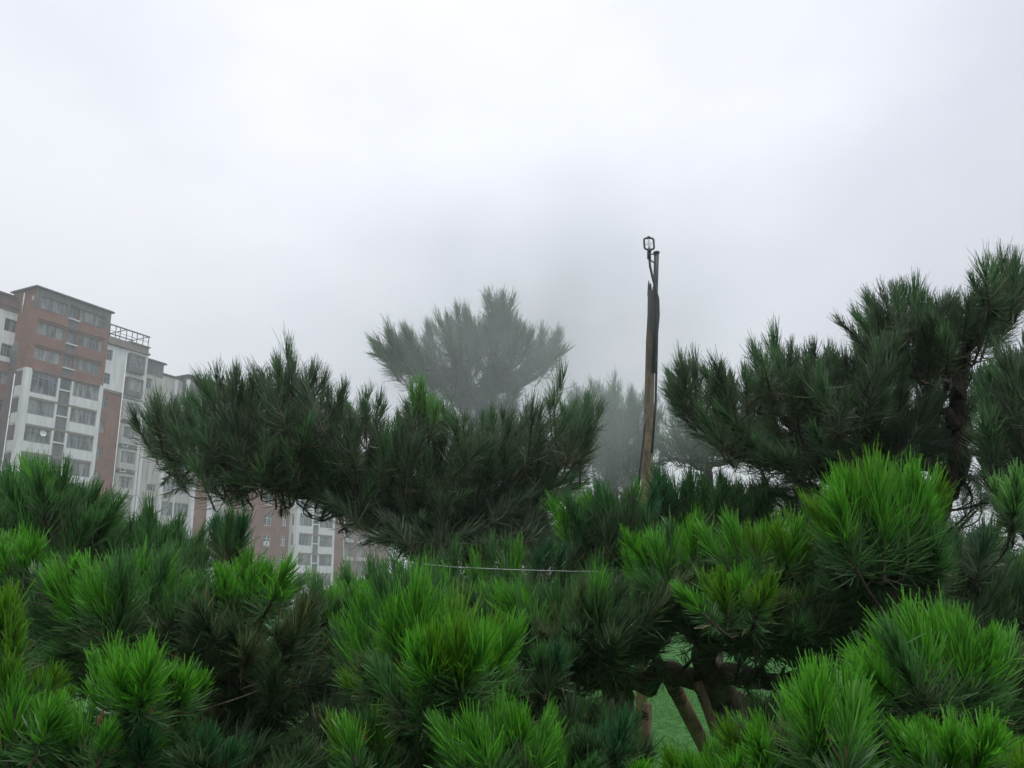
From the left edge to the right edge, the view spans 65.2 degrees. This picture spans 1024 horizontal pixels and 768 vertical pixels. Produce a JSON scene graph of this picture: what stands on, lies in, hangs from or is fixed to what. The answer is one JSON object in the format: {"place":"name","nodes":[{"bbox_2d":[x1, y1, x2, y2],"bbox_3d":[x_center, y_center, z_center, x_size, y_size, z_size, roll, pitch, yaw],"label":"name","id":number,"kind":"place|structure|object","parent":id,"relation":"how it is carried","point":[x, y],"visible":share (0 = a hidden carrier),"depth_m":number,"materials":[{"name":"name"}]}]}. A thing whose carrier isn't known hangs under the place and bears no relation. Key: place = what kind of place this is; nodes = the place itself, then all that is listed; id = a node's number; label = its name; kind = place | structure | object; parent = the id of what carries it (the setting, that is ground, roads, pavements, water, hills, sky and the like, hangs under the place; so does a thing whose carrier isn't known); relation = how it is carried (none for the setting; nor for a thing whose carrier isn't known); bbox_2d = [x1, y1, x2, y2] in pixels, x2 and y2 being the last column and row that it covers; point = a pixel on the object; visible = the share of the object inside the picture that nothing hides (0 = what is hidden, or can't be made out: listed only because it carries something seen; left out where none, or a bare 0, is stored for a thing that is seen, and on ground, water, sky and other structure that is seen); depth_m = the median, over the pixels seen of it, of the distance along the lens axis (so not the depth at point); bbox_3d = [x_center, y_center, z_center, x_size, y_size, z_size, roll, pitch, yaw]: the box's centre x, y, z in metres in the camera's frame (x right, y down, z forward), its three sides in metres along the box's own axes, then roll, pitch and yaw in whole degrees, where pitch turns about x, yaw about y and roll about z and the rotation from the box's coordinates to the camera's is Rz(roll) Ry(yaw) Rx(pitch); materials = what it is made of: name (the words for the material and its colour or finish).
{"place":"outdoors","nodes":[
{"label":"outdoors","id":0,"kind":"place"},
{"bbox_2d":[0,0,1023,582],"label":"sky","id":1,"kind":"structure","parent":0,"point":[210,176],"materials":[{"name":"white"}]},
{"bbox_2d":[70,588,979,767],"bbox_3d":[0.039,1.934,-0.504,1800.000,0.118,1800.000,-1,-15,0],"label":"ground","id":2,"kind":"structure","parent":0,"point":[665,727],"depth_m":14.21,"materials":[{"name":"green plant"}]},
{"bbox_2d":[0,574,78,767],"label":"pine tree","id":3,"kind":"object","parent":2,"relation":"on","point":[20,682],"visible":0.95,"depth_m":1.36,"materials":[{"name":"green plant"}]},
{"bbox_2d":[0,285,150,611],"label":"apartment block","id":4,"kind":"structure","parent":2,"relation":"on","point":[83,359],"depth_m":99.39,"materials":[{"name":"red brick"}]},
{"bbox_2d":[0,399,3,410],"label":"window","id":5,"kind":"structure","parent":4,"relation":"in","point":[1,400],"depth_m":94.33,"materials":[{"name":"grey glass"}]},
{"bbox_2d":[0,371,7,383],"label":"window","id":6,"kind":"structure","parent":4,"relation":"in","point":[3,375],"depth_m":94.96,"materials":[{"name":"grey glass"}]},
{"bbox_2d":[0,343,10,356],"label":"window","id":7,"kind":"structure","parent":4,"relation":"in","point":[5,348],"depth_m":95.54,"materials":[{"name":"grey glass"}]},
{"bbox_2d":[4,318,15,332],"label":"window","id":8,"kind":"structure","parent":4,"relation":"in","point":[10,324],"depth_m":96.44,"materials":[{"name":"grey glass"}]},
{"bbox_2d":[19,453,46,467],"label":"window","id":9,"kind":"structure","parent":4,"relation":"in","point":[21,453],"depth_m":93.49,"materials":[{"name":"grey glass"}]},
{"bbox_2d":[23,426,50,443],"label":"window","id":10,"kind":"structure","parent":4,"relation":"in","point":[32,434],"depth_m":94.49,"materials":[{"name":"grey glass"}]},
{"bbox_2d":[27,399,54,417],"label":"window","id":11,"kind":"structure","parent":4,"relation":"in","point":[36,407],"depth_m":95.47,"materials":[{"name":"grey glass"}]},
{"bbox_2d":[40,430,46,436],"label":"satellite dish","id":12,"kind":"object","parent":4,"relation":"attached to","point":[43,433],"visible":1,"depth_m":94.67,"materials":[{"name":"white plastic"}]},
{"bbox_2d":[30,372,57,396],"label":"window","id":13,"kind":"structure","parent":4,"relation":"in","point":[35,387],"depth_m":96.08,"materials":[{"name":"grey glass"}]},
{"bbox_2d":[40,377,53,389],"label":"drying clothes","id":14,"kind":"object","parent":4,"relation":"hanging from","point":[45,383],"visible":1,"depth_m":96.31,"materials":[{"name":"grey fabric"}]},
{"bbox_2d":[34,347,60,364],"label":"window","id":15,"kind":"structure","parent":4,"relation":"in","point":[40,354],"depth_m":97.14,"materials":[{"name":"grey glass"}]},
{"bbox_2d":[37,322,63,339],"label":"window","id":16,"kind":"structure","parent":4,"relation":"in","point":[44,329],"depth_m":97.92,"materials":[{"name":"grey glass"}]},
{"bbox_2d":[41,297,66,315],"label":"window","id":17,"kind":"structure","parent":4,"relation":"in","point":[48,304],"depth_m":98.79,"materials":[{"name":"grey glass"}]},
{"bbox_2d":[50,458,61,468],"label":"window","id":18,"kind":"structure","parent":4,"relation":"in","point":[59,460],"depth_m":96.50,"materials":[{"name":"grey glass"}]},
{"bbox_2d":[53,431,64,442],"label":"window","id":19,"kind":"structure","parent":4,"relation":"in","point":[58,436],"depth_m":97.19,"materials":[{"name":"grey glass"}]},
{"bbox_2d":[56,405,67,416],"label":"window","id":20,"kind":"structure","parent":4,"relation":"in","point":[61,410],"depth_m":98.00,"materials":[{"name":"grey glass"}]},
{"bbox_2d":[59,379,70,390],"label":"window","id":21,"kind":"structure","parent":4,"relation":"in","point":[64,384],"depth_m":98.81,"materials":[{"name":"grey glass"}]},
{"bbox_2d":[63,357,70,366],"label":"window","id":22,"kind":"structure","parent":4,"relation":"in","point":[66,361],"depth_m":99.62,"materials":[{"name":"grey glass"}]},
{"bbox_2d":[66,333,73,342],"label":"window","id":23,"kind":"structure","parent":4,"relation":"in","point":[69,337],"depth_m":100.42,"materials":[{"name":"grey glass"}]},
{"bbox_2d":[69,308,76,318],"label":"window","id":24,"kind":"structure","parent":4,"relation":"in","point":[73,313],"depth_m":101.25,"materials":[{"name":"grey glass"}]},
{"bbox_2d":[64,460,89,476],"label":"window","id":25,"kind":"structure","parent":4,"relation":"in","point":[84,468],"depth_m":99.32,"materials":[{"name":"grey glass"}]},
{"bbox_2d":[66,434,92,451],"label":"window","id":26,"kind":"structure","parent":4,"relation":"in","point":[73,441],"depth_m":99.58,"materials":[{"name":"grey glass"}]},
{"bbox_2d":[69,408,95,425],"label":"window","id":27,"kind":"structure","parent":4,"relation":"in","point":[76,415],"depth_m":100.42,"materials":[{"name":"grey glass"}]},
{"bbox_2d":[73,382,98,400],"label":"window","id":28,"kind":"structure","parent":4,"relation":"in","point":[79,390],"depth_m":101.24,"materials":[{"name":"grey glass"}]},
{"bbox_2d":[74,358,99,374],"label":"window","id":29,"kind":"structure","parent":4,"relation":"in","point":[81,365],"depth_m":101.90,"materials":[{"name":"grey glass"}]},
{"bbox_2d":[77,334,102,351],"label":"window","id":30,"kind":"structure","parent":4,"relation":"in","point":[84,341],"depth_m":102.72,"materials":[{"name":"grey glass"}]},
{"bbox_2d":[80,310,104,327],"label":"window","id":31,"kind":"structure","parent":4,"relation":"in","point":[88,317],"depth_m":103.53,"materials":[{"name":"grey glass"}]},
{"bbox_2d":[93,472,98,483],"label":"window","id":32,"kind":"structure","parent":4,"relation":"in","point":[96,475],"depth_m":101.38,"materials":[{"name":"grey glass"}]},
{"bbox_2d":[96,446,101,457],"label":"window","id":33,"kind":"structure","parent":4,"relation":"in","point":[99,449],"depth_m":102.15,"materials":[{"name":"grey glass"}]},
{"bbox_2d":[99,421,104,432],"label":"window","id":34,"kind":"structure","parent":4,"relation":"in","point":[101,426],"depth_m":102.95,"materials":[{"name":"grey glass"}]},
{"bbox_2d":[101,397,107,407],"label":"window","id":35,"kind":"structure","parent":4,"relation":"in","point":[104,400],"depth_m":103.81,"materials":[{"name":"grey glass"}]},
{"bbox_2d":[104,373,109,383],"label":"window","id":36,"kind":"structure","parent":4,"relation":"in","point":[107,376],"depth_m":104.51,"materials":[{"name":"grey glass"}]},
{"bbox_2d":[106,349,112,360],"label":"window","id":37,"kind":"structure","parent":4,"relation":"in","point":[109,352],"depth_m":105.30,"materials":[{"name":"grey glass"}]},
{"bbox_2d":[116,501,129,513],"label":"window","id":38,"kind":"structure","parent":4,"relation":"in","point":[116,501],"depth_m":104.24,"materials":[{"name":"grey glass"}]},
{"bbox_2d":[118,476,132,488],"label":"window","id":39,"kind":"structure","parent":4,"relation":"in","point":[123,481],"depth_m":104.39,"materials":[{"name":"grey glass"}]},
{"bbox_2d":[120,451,134,463],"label":"window","id":40,"kind":"structure","parent":4,"relation":"in","point":[126,457],"depth_m":105.17,"materials":[{"name":"grey glass"}]},
{"bbox_2d":[123,426,136,439],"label":"window","id":41,"kind":"structure","parent":4,"relation":"in","point":[127,432],"depth_m":105.84,"materials":[{"name":"grey glass"}]},
{"bbox_2d":[126,402,139,415],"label":"window","id":42,"kind":"structure","parent":4,"relation":"in","point":[129,404],"depth_m":106.74,"materials":[{"name":"grey glass"}]},
{"bbox_2d":[128,378,141,391],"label":"window","id":43,"kind":"structure","parent":4,"relation":"in","point":[136,385],"depth_m":107.65,"materials":[{"name":"grey glass"}]},
{"bbox_2d":[131,355,144,368],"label":"window","id":44,"kind":"structure","parent":4,"relation":"in","point":[136,361],"depth_m":108.51,"materials":[{"name":"grey glass"}]},
{"bbox_2d":[0,447,260,610],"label":"pine tree","id":45,"kind":"object","parent":2,"relation":"on","point":[45,509],"visible":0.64,"depth_m":2.45,"materials":[{"name":"green plant"}]},
{"bbox_2d":[132,358,226,586],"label":"apartment block","id":46,"kind":"structure","parent":2,"relation":"on","point":[146,478],"depth_m":112.83,"materials":[{"name":"grey paint"}]},
{"bbox_2d":[146,378,150,388],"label":"window","id":47,"kind":"structure","parent":46,"relation":"in","point":[148,379],"depth_m":110.81,"materials":[{"name":"grey glass"}]},
{"bbox_2d":[147,484,154,490],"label":"window","id":48,"kind":"structure","parent":46,"relation":"in","point":[148,485],"depth_m":108.84,"materials":[{"name":"grey glass"}]},
{"bbox_2d":[161,501,172,515],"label":"window","id":49,"kind":"structure","parent":46,"relation":"in","point":[167,511],"depth_m":111.02,"materials":[{"name":"grey glass"}]},
{"bbox_2d":[163,479,173,491],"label":"window","id":50,"kind":"structure","parent":46,"relation":"in","point":[167,488],"depth_m":111.75,"materials":[{"name":"grey glass"}]},
{"bbox_2d":[173,503,187,517],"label":"window","id":51,"kind":"structure","parent":46,"relation":"in","point":[177,506],"depth_m":113.12,"materials":[{"name":"grey glass"}]},
{"bbox_2d":[176,484,189,493],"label":"window","id":52,"kind":"structure","parent":46,"relation":"in","point":[176,484],"depth_m":113.73,"materials":[{"name":"grey glass"}]},
{"bbox_2d":[2,533,403,767],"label":"pine tree","id":53,"kind":"object","parent":2,"relation":"on","point":[163,644],"visible":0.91,"depth_m":1.80,"materials":[{"name":"green plant"}]},
{"bbox_2d":[226,402,387,608],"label":"apartment block","id":54,"kind":"structure","parent":2,"relation":"on","point":[324,546],"depth_m":135.83,"materials":[{"name":"red brick"}]},
{"bbox_2d":[262,535,269,546],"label":"window","id":55,"kind":"structure","parent":54,"relation":"in","point":[265,537],"depth_m":128.48,"materials":[{"name":"white glass"}]},
{"bbox_2d":[263,514,270,525],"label":"window","id":56,"kind":"structure","parent":54,"relation":"in","point":[267,520],"depth_m":129.22,"materials":[{"name":"white glass"}]},
{"bbox_2d":[265,495,271,505],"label":"window","id":57,"kind":"structure","parent":54,"relation":"in","point":[267,499],"depth_m":129.89,"materials":[{"name":"white glass"}]},
{"bbox_2d":[280,536,284,545],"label":"window","id":58,"kind":"structure","parent":54,"relation":"in","point":[282,541],"depth_m":131.80,"materials":[{"name":"white glass"}]},
{"bbox_2d":[281,516,285,525],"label":"window","id":59,"kind":"structure","parent":54,"relation":"in","point":[283,522],"depth_m":132.56,"materials":[{"name":"grey glass"}]},
{"bbox_2d":[298,554,310,564],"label":"window","id":60,"kind":"structure","parent":54,"relation":"in","point":[307,557],"depth_m":135.13,"materials":[{"name":"grey glass"}]},
{"bbox_2d":[299,535,310,545],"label":"window","id":61,"kind":"structure","parent":54,"relation":"in","point":[303,539],"depth_m":135.92,"materials":[{"name":"grey glass"}]},
{"bbox_2d":[300,515,311,525],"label":"window","id":62,"kind":"structure","parent":54,"relation":"in","point":[305,521],"depth_m":136.55,"materials":[{"name":"grey glass"}]},
{"bbox_2d":[312,555,316,562],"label":"window","id":63,"kind":"structure","parent":54,"relation":"in","point":[314,557],"depth_m":137.61,"materials":[{"name":"grey glass"}]},
{"bbox_2d":[313,536,317,543],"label":"window","id":64,"kind":"structure","parent":54,"relation":"in","point":[315,538],"depth_m":138.53,"materials":[{"name":"grey glass"}]},
{"bbox_2d":[318,555,330,565],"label":"window","id":65,"kind":"structure","parent":54,"relation":"in","point":[323,560],"depth_m":140.00,"materials":[{"name":"grey glass"}]},
{"bbox_2d":[319,536,331,546],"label":"window","id":66,"kind":"structure","parent":54,"relation":"in","point":[324,541],"depth_m":140.80,"materials":[{"name":"grey glass"}]},
{"bbox_2d":[320,575,330,584],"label":"window","id":67,"kind":"structure","parent":54,"relation":"in","point":[327,576],"depth_m":139.89,"materials":[{"name":"grey glass"}]},
{"bbox_2d":[320,518,332,527],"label":"window","id":68,"kind":"structure","parent":54,"relation":"in","point":[322,524],"depth_m":141.82,"materials":[{"name":"grey glass"}]},
{"bbox_2d":[344,547,349,556],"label":"window","id":69,"kind":"structure","parent":54,"relation":"in","point":[346,549],"depth_m":146.57,"materials":[{"name":"grey glass"}]},
{"bbox_2d":[356,566,361,574],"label":"window","id":70,"kind":"structure","parent":54,"relation":"in","point":[359,568],"depth_m":149.39,"materials":[{"name":"grey glass"}]},
{"bbox_2d":[357,548,362,557],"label":"window","id":71,"kind":"structure","parent":54,"relation":"in","point":[359,550],"depth_m":150.27,"materials":[{"name":"grey glass"}]},
{"bbox_2d":[119,326,610,581],"bbox_3d":[-0.914,1.443,4.357,2.982,3.451,1.885,-1,-15,0],"label":"pine tree","id":72,"kind":"object","parent":2,"relation":"on","point":[233,445],"visible":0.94,"depth_m":4.05,"materials":[{"name":"green plant"}]},
{"bbox_2d":[318,538,607,767],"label":"pine tree","id":73,"kind":"object","parent":2,"relation":"on","point":[424,671],"visible":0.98,"depth_m":1.36,"materials":[{"name":"green plant"}]},
{"bbox_2d":[301,525,631,707],"bbox_3d":[-0.085,1.656,2.879,1.659,2.260,1.090,-1,-15,0],"label":"pine tree","id":74,"kind":"object","parent":2,"relation":"on","point":[508,560],"visible":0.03,"depth_m":2.95,"materials":[{"name":"green plant"}]},
{"bbox_2d":[401,561,550,570],"bbox_3d":[-0.066,0.642,2.824,0.756,0.057,0.026,-6,-15,17],"label":"wire","id":75,"kind":"object","parent":74,"relation":"attached to","point":[491,568],"visible":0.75,"depth_m":2.82,"materials":[{"name":"white plastic"}]},
{"bbox_2d":[364,282,575,569],"bbox_3d":[-0.315,1.388,6.258,1.736,4.520,1.452,-1,-15,0],"label":"pine tree","id":76,"kind":"object","parent":2,"relation":"on","point":[468,342],"visible":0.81,"depth_m":6.33,"materials":[{"name":"green plant"}]},
{"bbox_2d":[364,547,705,767],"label":"pine tree","id":77,"kind":"object","parent":2,"relation":"on","point":[595,625],"visible":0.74,"depth_m":2.05,"materials":[{"name":"green plant"}]},
{"bbox_2d":[551,362,669,712],"bbox_3d":[1.209,1.927,8.649,1.492,4.592,1.866,-1,-15,0],"label":"pine tree","id":78,"kind":"object","parent":2,"relation":"on","point":[625,426],"visible":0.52,"depth_m":8.58,"materials":[{"name":"green plant"}]},
{"bbox_2d":[642,702,651,753],"bbox_3d":[0.587,2.163,3.403,0.050,1.562,0.443,-1,-15,0],"label":"wooden stake","id":79,"kind":"object","parent":2,"relation":"on","point":[647,724],"visible":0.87,"depth_m":3.38,"materials":[{"name":"brown wood"}]},
{"bbox_2d":[635,236,659,742],"bbox_3d":[0.880,1.243,5.268,0.123,4.236,1.257,1,-15,-7],"label":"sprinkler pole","id":80,"kind":"object","parent":2,"relation":"on","point":[651,357],"visible":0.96,"depth_m":5.27,"materials":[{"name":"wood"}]},
{"bbox_2d":[638,415,647,484],"bbox_3d":[0.842,0.463,5.179,0.016,0.510,0.160,6,-16,-27],"label":"rope","id":81,"kind":"object","parent":80,"relation":"hanging from","point":[642,449],"visible":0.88,"depth_m":5.18,"materials":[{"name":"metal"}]},
{"bbox_2d":[521,457,793,745],"bbox_3d":[0.765,1.561,3.258,0.963,2.602,1.552,-9,-17,28],"label":"pine tree","id":82,"kind":"object","parent":2,"relation":"on","point":[590,519],"visible":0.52,"depth_m":3.11,"materials":[{"name":"green plant"}]},
{"bbox_2d":[665,684,707,753],"bbox_3d":[1.035,1.998,3.150,0.056,1.757,1.576,-12,-18,36],"label":"wooden stake","id":83,"kind":"object","parent":2,"relation":"on","point":[686,711],"visible":0.49,"depth_m":2.81,"materials":[{"name":"brown wood"}]},
{"bbox_2d":[653,404,750,739],"bbox_3d":[2.077,1.988,7.851,1.604,4.036,1.398,-1,-15,0],"label":"pine tree","id":84,"kind":"object","parent":2,"relation":"on","point":[678,452],"visible":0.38,"depth_m":7.91,"materials":[{"name":"green plant"}]},
{"bbox_2d":[693,681,717,736],"bbox_3d":[0.867,1.802,2.390,0.510,1.724,0.041,-5,-15,13],"label":"wooden stake","id":85,"kind":"object","parent":2,"relation":"on","point":[703,698],"visible":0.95,"depth_m":2.62,"materials":[{"name":"brown wood"}]},
{"bbox_2d":[578,498,863,728],"bbox_3d":[0.680,1.455,2.159,1.204,2.277,0.955,11,-19,-38],"label":"pine tree","id":86,"kind":"object","parent":2,"relation":"on","point":[756,591],"visible":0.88,"depth_m":2.13,"materials":[{"name":"green plant"}]},
{"bbox_2d":[624,642,1023,767],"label":"pine tree","id":87,"kind":"object","parent":2,"relation":"on","point":[818,721],"visible":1,"depth_m":1.11,"materials":[{"name":"green plant"}]},
{"bbox_2d":[655,237,1023,549],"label":"pine tree","id":88,"kind":"object","parent":2,"relation":"on","point":[824,407],"visible":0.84,"depth_m":3.20,"materials":[{"name":"green plant"}]},
{"bbox_2d":[792,434,1023,747],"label":"pine tree","id":89,"kind":"object","parent":2,"relation":"on","point":[884,543],"visible":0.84,"depth_m":1.80,"materials":[{"name":"green plant"}]},
{"bbox_2d":[938,321,1023,641],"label":"pine tree","id":90,"kind":"object","parent":2,"relation":"on","point":[996,573],"visible":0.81,"depth_m":2.44,"materials":[{"name":"green plant"}]},
{"bbox_2d":[524,682,878,767],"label":"grass","id":91,"kind":"structure","parent":0,"point":[670,719],"depth_m":13.35,"materials":[{"name":"green plant"}]}
]}

